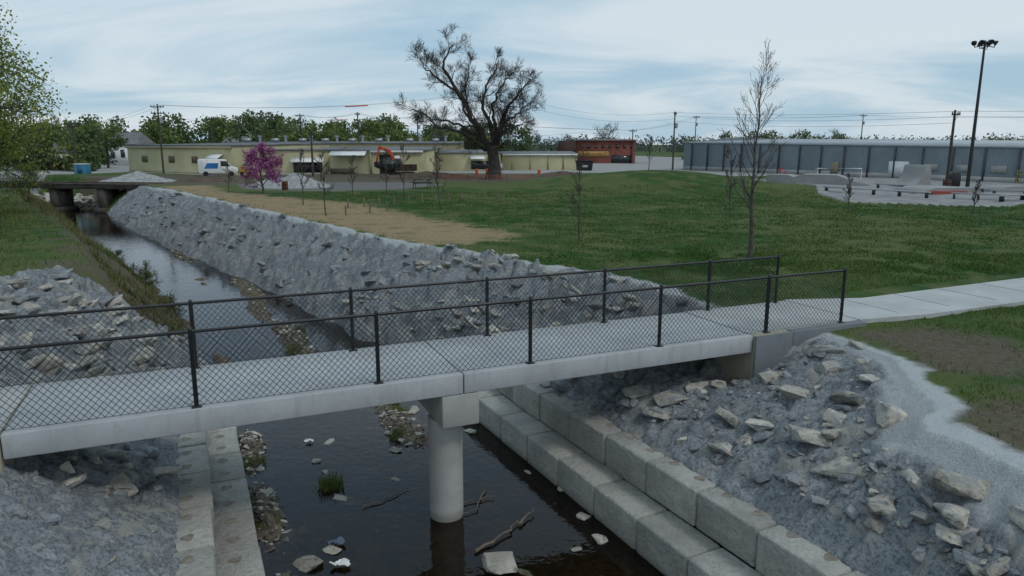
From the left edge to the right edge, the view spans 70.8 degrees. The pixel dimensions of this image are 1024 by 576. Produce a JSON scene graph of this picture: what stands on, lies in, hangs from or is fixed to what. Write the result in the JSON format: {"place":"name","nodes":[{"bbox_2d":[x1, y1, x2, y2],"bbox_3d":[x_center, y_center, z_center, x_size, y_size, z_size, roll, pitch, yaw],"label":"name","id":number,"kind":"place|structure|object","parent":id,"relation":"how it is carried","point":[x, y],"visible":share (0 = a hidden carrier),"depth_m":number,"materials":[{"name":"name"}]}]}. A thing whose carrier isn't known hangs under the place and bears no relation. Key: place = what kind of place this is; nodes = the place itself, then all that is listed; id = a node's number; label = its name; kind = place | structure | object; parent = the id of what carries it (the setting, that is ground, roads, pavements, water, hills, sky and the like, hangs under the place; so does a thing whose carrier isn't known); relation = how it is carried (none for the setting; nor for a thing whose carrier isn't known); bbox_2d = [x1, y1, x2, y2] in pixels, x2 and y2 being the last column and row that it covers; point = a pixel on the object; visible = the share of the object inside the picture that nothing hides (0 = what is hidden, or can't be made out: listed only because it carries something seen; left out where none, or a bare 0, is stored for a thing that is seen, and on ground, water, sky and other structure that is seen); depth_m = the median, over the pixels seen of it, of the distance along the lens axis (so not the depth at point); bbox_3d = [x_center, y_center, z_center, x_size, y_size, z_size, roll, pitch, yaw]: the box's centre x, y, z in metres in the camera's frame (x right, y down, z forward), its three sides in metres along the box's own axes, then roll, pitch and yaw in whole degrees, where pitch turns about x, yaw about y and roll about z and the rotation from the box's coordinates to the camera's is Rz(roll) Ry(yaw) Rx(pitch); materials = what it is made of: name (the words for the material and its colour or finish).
{"place":"outdoors","nodes":[
{"label":"outdoors","id":0,"kind":"place"},
{"bbox_2d":[239,163,256,175],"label":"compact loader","id":1,"kind":"object","parent":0,"point":[242,172],"visible":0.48,"depth_m":83.58,"materials":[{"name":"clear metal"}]},
{"bbox_2d":[44,198,664,575],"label":"creek water","id":2,"kind":"structure","parent":0,"point":[403,533],"depth_m":13.10,"materials":[{"name":"black liquid"}]},
{"bbox_2d":[34,192,97,207],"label":"rubble weir","id":3,"kind":"object","parent":2,"relation":"in","point":[81,200],"visible":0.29,"depth_m":71.71,"materials":[{"name":"stone"}]},
{"bbox_2d":[110,248,126,260],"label":"bank shrub","id":4,"kind":"object","parent":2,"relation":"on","point":[117,252],"visible":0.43,"depth_m":36.90,"materials":[{"name":"green plant"}]},
{"bbox_2d":[243,453,265,469],"bbox_3d":[-5.120,3.404,14.136,0.604,0.180,0.747,3,12,13],"label":"grass tuft","id":5,"kind":"object","parent":2,"relation":"on","point":[257,461],"visible":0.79,"depth_m":14.14,"materials":[{"name":"green plant"}]},
{"bbox_2d":[255,514,281,527],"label":"grass tuft","id":6,"kind":"object","parent":2,"relation":"on","point":[265,519],"visible":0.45,"depth_m":11.85,"materials":[{"name":"green plant"}]},
{"bbox_2d":[283,344,302,354],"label":"grass tuft","id":7,"kind":"object","parent":2,"relation":"on","point":[290,351],"visible":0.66,"depth_m":21.73,"materials":[{"name":"green plant"}]},
{"bbox_2d":[313,472,344,492],"bbox_3d":[-3.392,3.535,13.227,0.672,0.279,0.677,0,11,0],"label":"grass tuft","id":8,"kind":"object","parent":2,"relation":"on","point":[329,483],"visible":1,"depth_m":13.21,"materials":[{"name":"green plant"}]},
{"bbox_2d":[327,537,345,543],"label":"plastic litter","id":9,"kind":"object","parent":2,"relation":"on","point":[339,540],"visible":1,"depth_m":11.34,"materials":[{"name":"blue plastic"}]},
{"bbox_2d":[380,404,412,415],"bbox_3d":[-2.697,2.838,16.865,0.779,0.219,0.634,0,11,0],"label":"grass tuft","id":10,"kind":"object","parent":2,"relation":"on","point":[398,408],"visible":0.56,"depth_m":16.91,"materials":[{"name":"green plant"}]},
{"bbox_2d":[387,423,415,441],"bbox_3d":[-2.405,3.099,15.481,0.712,0.250,0.794,0,11,0],"label":"grass tuft","id":11,"kind":"object","parent":2,"relation":"on","point":[394,431],"visible":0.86,"depth_m":15.47,"materials":[{"name":"green plant"}]},
{"bbox_2d":[363,488,533,552],"bbox_3d":[-1.028,3.784,12.455,2.624,0.083,1.718,8,14,34],"label":"driftwood","id":12,"kind":"object","parent":2,"relation":"on","point":[482,546],"visible":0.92,"depth_m":11.97,"materials":[{"name":"brown wood"}]},
{"bbox_2d":[0,145,1023,575],"bbox_3d":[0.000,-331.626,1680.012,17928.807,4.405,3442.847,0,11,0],"label":"ground","id":13,"kind":"structure","parent":0,"point":[938,427],"depth_m":17.64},
{"bbox_2d":[0,162,12,210],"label":"bank shrub","id":14,"kind":"object","parent":13,"relation":"on","point":[4,185],"visible":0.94,"depth_m":32.99,"materials":[{"name":"green plant"}]},
{"bbox_2d":[0,154,25,202],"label":"bank shrub","id":15,"kind":"object","parent":13,"relation":"on","point":[9,178],"visible":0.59,"depth_m":38.72,"materials":[{"name":"green plant"}]},
{"bbox_2d":[0,64,43,177],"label":"box elder tree","id":16,"kind":"object","parent":13,"relation":"on","point":[15,141],"visible":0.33,"depth_m":41.06,"materials":[{"name":"green plant"}]},
{"bbox_2d":[1,161,45,202],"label":"bank shrub","id":17,"kind":"object","parent":13,"relation":"on","point":[25,183],"visible":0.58,"depth_m":44.13,"materials":[{"name":"green plant"}]},
{"bbox_2d":[0,5,83,203],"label":"willow tree","id":18,"kind":"object","parent":13,"relation":"on","point":[32,103],"visible":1,"depth_m":35.60,"materials":[{"name":"green plant"}]},
{"bbox_2d":[23,160,68,169],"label":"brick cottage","id":19,"kind":"structure","parent":13,"relation":"on","point":[58,166],"depth_m":100.62,"materials":[{"name":"brown brick"}]},
{"bbox_2d":[66,123,77,163],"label":"utility pole","id":20,"kind":"object","parent":13,"relation":"on","point":[72,125],"visible":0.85,"depth_m":93.98,"materials":[{"name":"brown wood"}]},
{"bbox_2d":[0,181,162,212],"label":"old rail bridge","id":21,"kind":"structure","parent":13,"relation":"on","point":[107,192],"depth_m":66.80,"materials":[{"name":"concrete"}]},
{"bbox_2d":[73,164,90,173],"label":"blue cabin","id":22,"kind":"object","parent":13,"relation":"on","point":[83,169],"visible":0.78,"depth_m":89.33,"materials":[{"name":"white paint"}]},
{"bbox_2d":[6,185,184,336],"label":"tall grass","id":23,"kind":"structure","parent":13,"relation":"on","point":[48,209],"depth_m":26.61,"materials":[{"name":"green plant"}]},
{"bbox_2d":[108,144,135,165],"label":"walls","id":24,"kind":"structure","parent":13,"relation":"on","point":[122,161],"depth_m":123.05,"materials":[{"name":"white paint"}]},
{"bbox_2d":[108,132,155,143],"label":"roof","id":25,"kind":"structure","parent":24,"relation":"on","point":[137,137],"depth_m":124.33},
{"bbox_2d":[134,260,162,285],"bbox_3d":[-15.625,-0.547,30.788,1.432,1.482,1.042,10,15,41],"label":"bank shrub","id":26,"kind":"object","parent":13,"relation":"on","point":[146,267],"visible":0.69,"depth_m":30.74,"materials":[{"name":"green plant"}]},
{"bbox_2d":[137,269,159,288],"bbox_3d":[-15.009,-0.300,29.533,0.995,1.084,1.147,0,11,0],"label":"bank shrub","id":27,"kind":"object","parent":13,"relation":"on","point":[148,278],"visible":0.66,"depth_m":29.44,"materials":[{"name":"green plant"}]},
{"bbox_2d":[150,104,164,172],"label":"utility pole","id":28,"kind":"object","parent":13,"relation":"on","point":[160,119],"visible":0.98,"depth_m":88.79,"materials":[{"name":"brown wood"}]},
{"bbox_2d":[159,293,183,315],"bbox_3d":[-12.593,0.690,26.388,1.034,1.052,0.913,0,11,0],"label":"bank shrub","id":29,"kind":"object","parent":13,"relation":"on","point":[165,297],"visible":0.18,"depth_m":26.47,"materials":[{"name":"green plant"}]},
{"bbox_2d":[160,290,185,318],"bbox_3d":[-11.943,0.702,25.270,0.835,1.273,1.062,0,11,0],"label":"bank shrub","id":30,"kind":"object","parent":13,"relation":"on","point":[173,301],"visible":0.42,"depth_m":25.27,"materials":[{"name":"green plant"}]},
{"bbox_2d":[0,195,378,304],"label":"grass","id":31,"kind":"structure","parent":13,"relation":"on","point":[23,219],"depth_m":30.23,"materials":[{"name":"green plant"}]},
{"bbox_2d":[206,117,215,142],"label":"utility pole","id":32,"kind":"object","parent":13,"relation":"on","point":[211,118],"visible":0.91,"depth_m":115.12,"materials":[{"name":"brown wood"}]},
{"bbox_2d":[197,159,238,175],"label":"delivery van","id":33,"kind":"object","parent":13,"relation":"on","point":[206,167],"visible":0.91,"depth_m":82.51,"materials":[{"name":"white paint"}]},
{"bbox_2d":[172,426,264,575],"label":"retaining wall","id":34,"kind":"structure","parent":13,"relation":"on","point":[210,549],"depth_m":11.05,"materials":[{"name":"concrete"}]},
{"bbox_2d":[179,434,240,562],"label":"lifting pockets","id":35,"kind":"object","parent":34,"relation":"on","point":[190,559],"visible":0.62,"depth_m":11.14,"materials":[{"name":"grey concrete"}]},
{"bbox_2d":[125,143,330,174],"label":"yellow warehouse","id":36,"kind":"structure","parent":13,"relation":"on","point":[180,158],"depth_m":90.47,"materials":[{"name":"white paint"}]},
{"bbox_2d":[223,162,232,192],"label":"young tree","id":37,"kind":"object","parent":13,"relation":"on","point":[228,176],"visible":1,"depth_m":54.46,"materials":[{"name":"brown plant"}]},
{"bbox_2d":[5,115,490,163],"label":"distant trees","id":38,"kind":"object","parent":13,"relation":"on","point":[369,131],"visible":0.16,"depth_m":143.19,"materials":[{"name":"green plant"}]},
{"bbox_2d":[239,134,286,193],"bbox_3d":[-18.292,-9.092,52.963,3.230,4.352,3.327,-8,14,-34],"label":"redbud tree","id":39,"kind":"object","parent":13,"relation":"on","point":[265,164],"visible":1,"depth_m":52.67,"materials":[{"name":"purple plant"}]},
{"bbox_2d":[1,109,537,171],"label":"distant trees","id":40,"kind":"object","parent":13,"relation":"on","point":[87,139],"visible":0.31,"depth_m":122.21,"materials":[{"name":"green plant"}]},
{"bbox_2d":[138,238,428,575],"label":"creek stones","id":41,"kind":"object","parent":13,"relation":"on","point":[276,506],"visible":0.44,"depth_m":14.76,"materials":[{"name":"stone"}]},
{"bbox_2d":[281,181,287,189],"bbox_3d":[-18.300,-8.248,58.009,0.496,0.700,0.509,0,11,0],"label":"trash barrel","id":42,"kind":"object","parent":13,"relation":"on","point":[284,185],"visible":0.98,"depth_m":57.82,"materials":[{"name":"brown metal"}]},
{"bbox_2d":[295,114,303,137],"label":"utility pole","id":43,"kind":"object","parent":13,"relation":"on","point":[301,125],"visible":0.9,"depth_m":116.93,"materials":[{"name":"brown wood"}]},
{"bbox_2d":[294,147,310,204],"bbox_3d":[-12.684,-6.716,43.506,0.987,3.487,0.726,7,13,31],"label":"young tree","id":44,"kind":"object","parent":13,"relation":"on","point":[300,158],"visible":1,"depth_m":43.39,"materials":[{"name":"brown plant"}]},
{"bbox_2d":[270,147,346,172],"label":"yellow workshop","id":45,"kind":"structure","parent":13,"relation":"on","point":[290,161],"depth_m":90.37,"materials":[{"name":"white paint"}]},
{"bbox_2d":[308,131,313,176],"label":"utility pole","id":46,"kind":"object","parent":13,"relation":"on","point":[310,133],"visible":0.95,"depth_m":82.00,"materials":[{"name":"brown wood"}]},
{"bbox_2d":[313,151,333,215],"bbox_3d":[-9.543,-5.324,36.904,1.089,3.352,0.859,-7,13,-30],"label":"young tree","id":47,"kind":"object","parent":13,"relation":"on","point":[326,173],"visible":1,"depth_m":36.86,"materials":[{"name":"brown plant"}]},
{"bbox_2d":[329,558,350,565],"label":"plastic litter","id":48,"kind":"object","parent":13,"relation":"on","point":[343,561],"visible":1,"depth_m":10.77,"materials":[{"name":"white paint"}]},
{"bbox_2d":[225,136,463,149],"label":"grey roof factory","id":49,"kind":"structure","parent":13,"relation":"on","point":[378,142],"depth_m":111.09,"materials":[{"name":"metal"}]},
{"bbox_2d":[346,155,358,195],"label":"young tree","id":50,"kind":"object","parent":13,"relation":"on","point":[353,158],"visible":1,"depth_m":49.45,"materials":[{"name":"brown plant"}]},
{"bbox_2d":[355,112,360,141],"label":"utility pole","id":51,"kind":"object","parent":13,"relation":"on","point":[357,114],"visible":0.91,"depth_m":112.08,"materials":[{"name":"brown wood"}]},
{"bbox_2d":[173,171,586,182],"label":"soil pile","id":52,"kind":"object","parent":13,"relation":"on","point":[418,175],"visible":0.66,"depth_m":76.15,"materials":[{"name":"brown soil"}]},
{"bbox_2d":[328,147,443,173],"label":"yellow depot","id":53,"kind":"structure","parent":13,"relation":"on","point":[364,160],"depth_m":88.09,"materials":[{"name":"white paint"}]},
{"bbox_2d":[379,155,395,173],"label":"doorway","id":54,"kind":"structure","parent":53,"relation":"in","point":[382,157],"depth_m":88.04,"materials":[{"name":"black glass"}]},
{"bbox_2d":[379,149,392,194],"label":"young tree","id":55,"kind":"object","parent":13,"relation":"on","point":[384,153],"visible":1,"depth_m":51.26,"materials":[{"name":"brown plant"}]},
{"bbox_2d":[374,145,416,174],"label":"excavator","id":56,"kind":"object","parent":13,"relation":"on","point":[377,164],"visible":0.87,"depth_m":80.50,"materials":[{"name":"metal"}]},
{"bbox_2d":[395,143,412,198],"bbox_3d":[-6.992,-7.565,46.789,1.187,3.711,1.248,0,11,0],"label":"young tree","id":57,"kind":"object","parent":13,"relation":"on","point":[404,170],"visible":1,"depth_m":46.71,"materials":[{"name":"brown plant"}]},
{"bbox_2d":[410,179,431,188],"bbox_3d":[-7.400,-8.545,58.969,1.600,0.780,1.490,-3,12,-17],"label":"picnic table","id":58,"kind":"object","parent":13,"relation":"on","point":[413,182],"visible":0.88,"depth_m":58.75,"materials":[{"name":"brown wood"}]},
{"bbox_2d":[345,190,496,214],"bbox_3d":[-5.903,-5.300,43.752,2.798,0.680,14.227,7,13,31],"label":"bollard row","id":59,"kind":"object","parent":13,"relation":"on","point":[408,201],"visible":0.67,"depth_m":42.98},
{"bbox_2d":[0,300,865,522],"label":"footbridge","id":60,"kind":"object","parent":13,"relation":"on","point":[449,402],"visible":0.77,"depth_m":11.54,"materials":[{"name":"concrete"}]},
{"bbox_2d":[0,254,779,386],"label":"chain link fence","id":61,"kind":"object","parent":60,"relation":"on","point":[191,304],"visible":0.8,"depth_m":12.61,"materials":[{"name":"black metal"}]},
{"bbox_2d":[0,267,846,430],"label":"chain link fence","id":62,"kind":"object","parent":60,"relation":"on","point":[189,331],"visible":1,"depth_m":10.87,"materials":[{"name":"black metal"}]},
{"bbox_2d":[427,145,446,209],"bbox_3d":[-4.318,-6.105,39.997,1.251,3.652,0.755,5,12,24],"label":"young tree","id":63,"kind":"object","parent":13,"relation":"on","point":[434,164],"visible":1,"depth_m":39.78,"materials":[{"name":"brown plant"}]},
{"bbox_2d":[49,114,849,150],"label":"distant bare trees","id":64,"kind":"object","parent":13,"relation":"on","point":[539,137],"visible":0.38,"depth_m":156.66,"materials":[{"name":"grey plant"}]},
{"bbox_2d":[292,406,607,574],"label":"creek boulders","id":65,"kind":"object","parent":13,"relation":"on","point":[499,563],"visible":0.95,"depth_m":10.88,"materials":[{"name":"grey stone"}]},
{"bbox_2d":[434,150,501,170],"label":"cream shed","id":66,"kind":"structure","parent":13,"relation":"on","point":[455,160],"depth_m":98.39,"materials":[{"name":"white paint"}]},
{"bbox_2d":[393,23,546,179],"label":"cottonwood tree","id":67,"kind":"object","parent":13,"relation":"on","point":[497,133],"visible":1,"depth_m":74.37,"materials":[{"name":"brown plant"}]},
{"bbox_2d":[0,191,1023,575],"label":"riprap rocks","id":68,"kind":"object","parent":13,"relation":"on","point":[958,531],"visible":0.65,"depth_m":11.29,"materials":[{"name":"stone"}]},
{"bbox_2d":[501,151,577,169],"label":"cream garage","id":69,"kind":"structure","parent":13,"relation":"on","point":[537,160],"depth_m":102.79,"materials":[{"name":"white paint"}]},
{"bbox_2d":[558,141,574,151],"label":"annex","id":70,"kind":"object","parent":13,"relation":"on","point":[566,145],"visible":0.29,"depth_m":137.03,"materials":[{"name":"brown brick"}]},
{"bbox_2d":[566,147,589,239],"bbox_3d":[2.449,-3.547,27.218,0.714,3.607,0.903,-4,12,-19],"label":"young tree","id":71,"kind":"object","parent":13,"relation":"on","point":[578,190],"visible":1,"depth_m":27.19,"materials":[{"name":"brown plant"}]},
{"bbox_2d":[575,160,593,169],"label":"dumpster","id":72,"kind":"object","parent":13,"relation":"on","point":[588,165],"visible":0.94,"depth_m":98.84,"materials":[{"name":"metal"}]},
{"bbox_2d":[154,134,1018,151],"bbox_3d":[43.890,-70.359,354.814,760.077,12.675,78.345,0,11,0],"label":"distant trees","id":73,"kind":"object","parent":13,"relation":"on","point":[677,146],"visible":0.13,"depth_m":344.50,"materials":[{"name":"green plant"}]},
{"bbox_2d":[576,142,635,163],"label":"walls","id":74,"kind":"structure","parent":13,"relation":"on","point":[620,150],"depth_m":137.00,"materials":[{"name":"red brick"}]},
{"bbox_2d":[578,151,608,155],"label":"sign board","id":75,"kind":"object","parent":74,"relation":"attached to","point":[592,154],"visible":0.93,"depth_m":137.22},
{"bbox_2d":[575,139,636,140],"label":"roof","id":76,"kind":"structure","parent":74,"relation":"on","point":[604,139],"depth_m":141.67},
{"bbox_2d":[575,140,635,141],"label":"cornice","id":77,"kind":"structure","parent":76,"relation":"attached to","point":[605,141],"depth_m":136.42,"materials":[{"name":"brick"}]},
{"bbox_2d":[611,155,630,162],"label":"storefront","id":78,"kind":"object","parent":74,"relation":"attached to","point":[621,158],"visible":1,"depth_m":137.03,"materials":[{"name":"black glass"}]},
{"bbox_2d":[629,129,636,163],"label":"utility pole","id":79,"kind":"object","parent":13,"relation":"on","point":[632,148],"visible":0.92,"depth_m":136.47,"materials":[{"name":"brown wood"}]},
{"bbox_2d":[645,136,653,169],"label":"young tree","id":80,"kind":"object","parent":13,"relation":"on","point":[651,143],"visible":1,"depth_m":58.88,"materials":[{"name":"brown plant"}]},
{"bbox_2d":[479,382,867,575],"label":"retaining wall","id":81,"kind":"structure","parent":13,"relation":"on","point":[653,532],"depth_m":11.48,"materials":[{"name":"concrete"}]},
{"bbox_2d":[543,387,838,560],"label":"lifting pockets","id":82,"kind":"object","parent":81,"relation":"on","point":[827,556],"visible":0.73,"depth_m":10.59,"materials":[{"name":"grey concrete"}]},
{"bbox_2d":[672,112,677,169],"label":"utility pole","id":83,"kind":"object","parent":13,"relation":"on","point":[675,124],"visible":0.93,"depth_m":101.74,"materials":[{"name":"brown wood"}]},
{"bbox_2d":[722,144,741,216],"bbox_3d":[11.111,-5.436,36.513,0.983,3.763,0.939,8,14,35],"label":"young tree","id":84,"kind":"object","parent":13,"relation":"on","point":[731,167],"visible":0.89,"depth_m":36.46,"materials":[{"name":"brown plant"}]},
{"bbox_2d":[718,37,784,260],"bbox_3d":[7.436,-4.066,21.742,1.672,6.708,2.508,-6,13,-28],"label":"young tree","id":85,"kind":"object","parent":13,"relation":"on","point":[751,234],"visible":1,"depth_m":21.85,"materials":[{"name":"grey plant"}]},
{"bbox_2d":[563,129,1023,159],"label":"distant trees","id":86,"kind":"object","parent":13,"relation":"on","point":[794,136],"visible":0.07,"depth_m":165.53,"materials":[{"name":"green plant"}]},
{"bbox_2d":[815,168,861,178],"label":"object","id":87,"kind":"object","parent":13,"relation":"on","point":[841,168],"visible":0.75,"depth_m":74.04,"materials":[{"name":"white paint"}]},
{"bbox_2d":[843,173,853,212],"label":"young tree","id":88,"kind":"object","parent":13,"relation":"on","point":[849,184],"visible":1,"depth_m":37.89,"materials":[{"name":"grey plant"}]},
{"bbox_2d":[683,137,1023,182],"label":"metal warehouse","id":89,"kind":"structure","parent":13,"relation":"on","point":[997,160],"depth_m":80.64,"materials":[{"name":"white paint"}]},
{"bbox_2d":[830,162,838,173],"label":"side door","id":90,"kind":"structure","parent":89,"relation":"in","point":[833,164],"depth_m":82.50,"materials":[{"name":"beige metal"}]},
{"bbox_2d":[887,161,908,176],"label":"white door","id":91,"kind":"structure","parent":89,"relation":"in","point":[899,165],"depth_m":76.21,"materials":[{"name":"paint"}]},
{"bbox_2d":[860,114,866,138],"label":"utility pole","id":92,"kind":"object","parent":13,"relation":"on","point":[863,122],"visible":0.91,"depth_m":162.75,"materials":[{"name":"brown wood"}]},
{"bbox_2d":[58,91,972,138],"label":"power lines","id":93,"kind":"object","parent":92,"relation":"attached to","point":[575,117],"visible":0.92,"depth_m":92.74,"materials":[{"name":"black metal"}]},
{"bbox_2d":[766,164,1023,201],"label":"skate park","id":94,"kind":"structure","parent":13,"relation":"on","point":[914,179],"depth_m":60.81,"materials":[{"name":"concrete"}]},
{"bbox_2d":[942,180,951,185],"bbox_3d":[34.600,-8.230,57.299,0.620,0.750,0.636,0,11,0],"label":"trash barrel","id":95,"kind":"object","parent":13,"relation":"on","point":[946,182],"visible":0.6,"depth_m":57.04,"materials":[{"name":"brown metal"}]},
{"bbox_2d":[945,110,960,179],"bbox_3d":[35.303,-11.079,57.927,0.717,6.300,0.330,-1,11,-6],"label":"utility pole","id":96,"kind":"object","parent":13,"relation":"on","point":[950,149],"visible":0.94,"depth_m":57.81,"materials":[{"name":"brown wood"}]},
{"bbox_2d":[949,172,960,186],"bbox_3d":[36.400,-8.931,59.402,0.840,1.300,0.700,0,11,0],"label":"storage box","id":97,"kind":"object","parent":13,"relation":"on","point":[955,177],"visible":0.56,"depth_m":59.05,"materials":[{"name":"black plastic"}]},
{"bbox_2d":[971,179,981,213],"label":"young tree","id":98,"kind":"object","parent":13,"relation":"on","point":[976,188],"visible":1,"depth_m":38.24,"materials":[{"name":"grey plant"}]},
{"bbox_2d":[965,39,998,186],"bbox_3d":[35.506,-13.084,55.095,1.660,11.206,1.411,-9,14,-37],"label":"floodlight pole","id":99,"kind":"object","parent":13,"relation":"on","point":[988,43],"visible":0.91,"depth_m":54.82,"materials":[{"name":"wood"},{"name":"metal"}]},
{"bbox_2d":[0,0,1023,144],"label":"sky","id":100,"kind":"structure","parent":0,"point":[625,60],"materials":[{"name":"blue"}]},
{"bbox_2d":[275,184,1023,275],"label":"grass","id":101,"kind":"structure","parent":0,"point":[744,224],"depth_m":32.35,"materials":[{"name":"green plant"}]},
{"bbox_2d":[633,249,1023,449],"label":"grass","id":102,"kind":"structure","parent":0,"point":[899,282],"depth_m":20.18,"materials":[{"name":"green plant"}]},
{"bbox_2d":[783,275,1023,322],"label":"concrete path","id":103,"kind":"structure","parent":0,"point":[929,303],"depth_m":16.39,"materials":[{"name":"grey concrete"}]},
{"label":"walls","id":104,"kind":"object","parent":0,"visible":0},
{"bbox_2d":[221,136,249,142],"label":"roof","id":105,"kind":"structure","parent":104,"relation":"on","point":[232,140],"depth_m":135.97,"materials":[{"name":"grey metal"}]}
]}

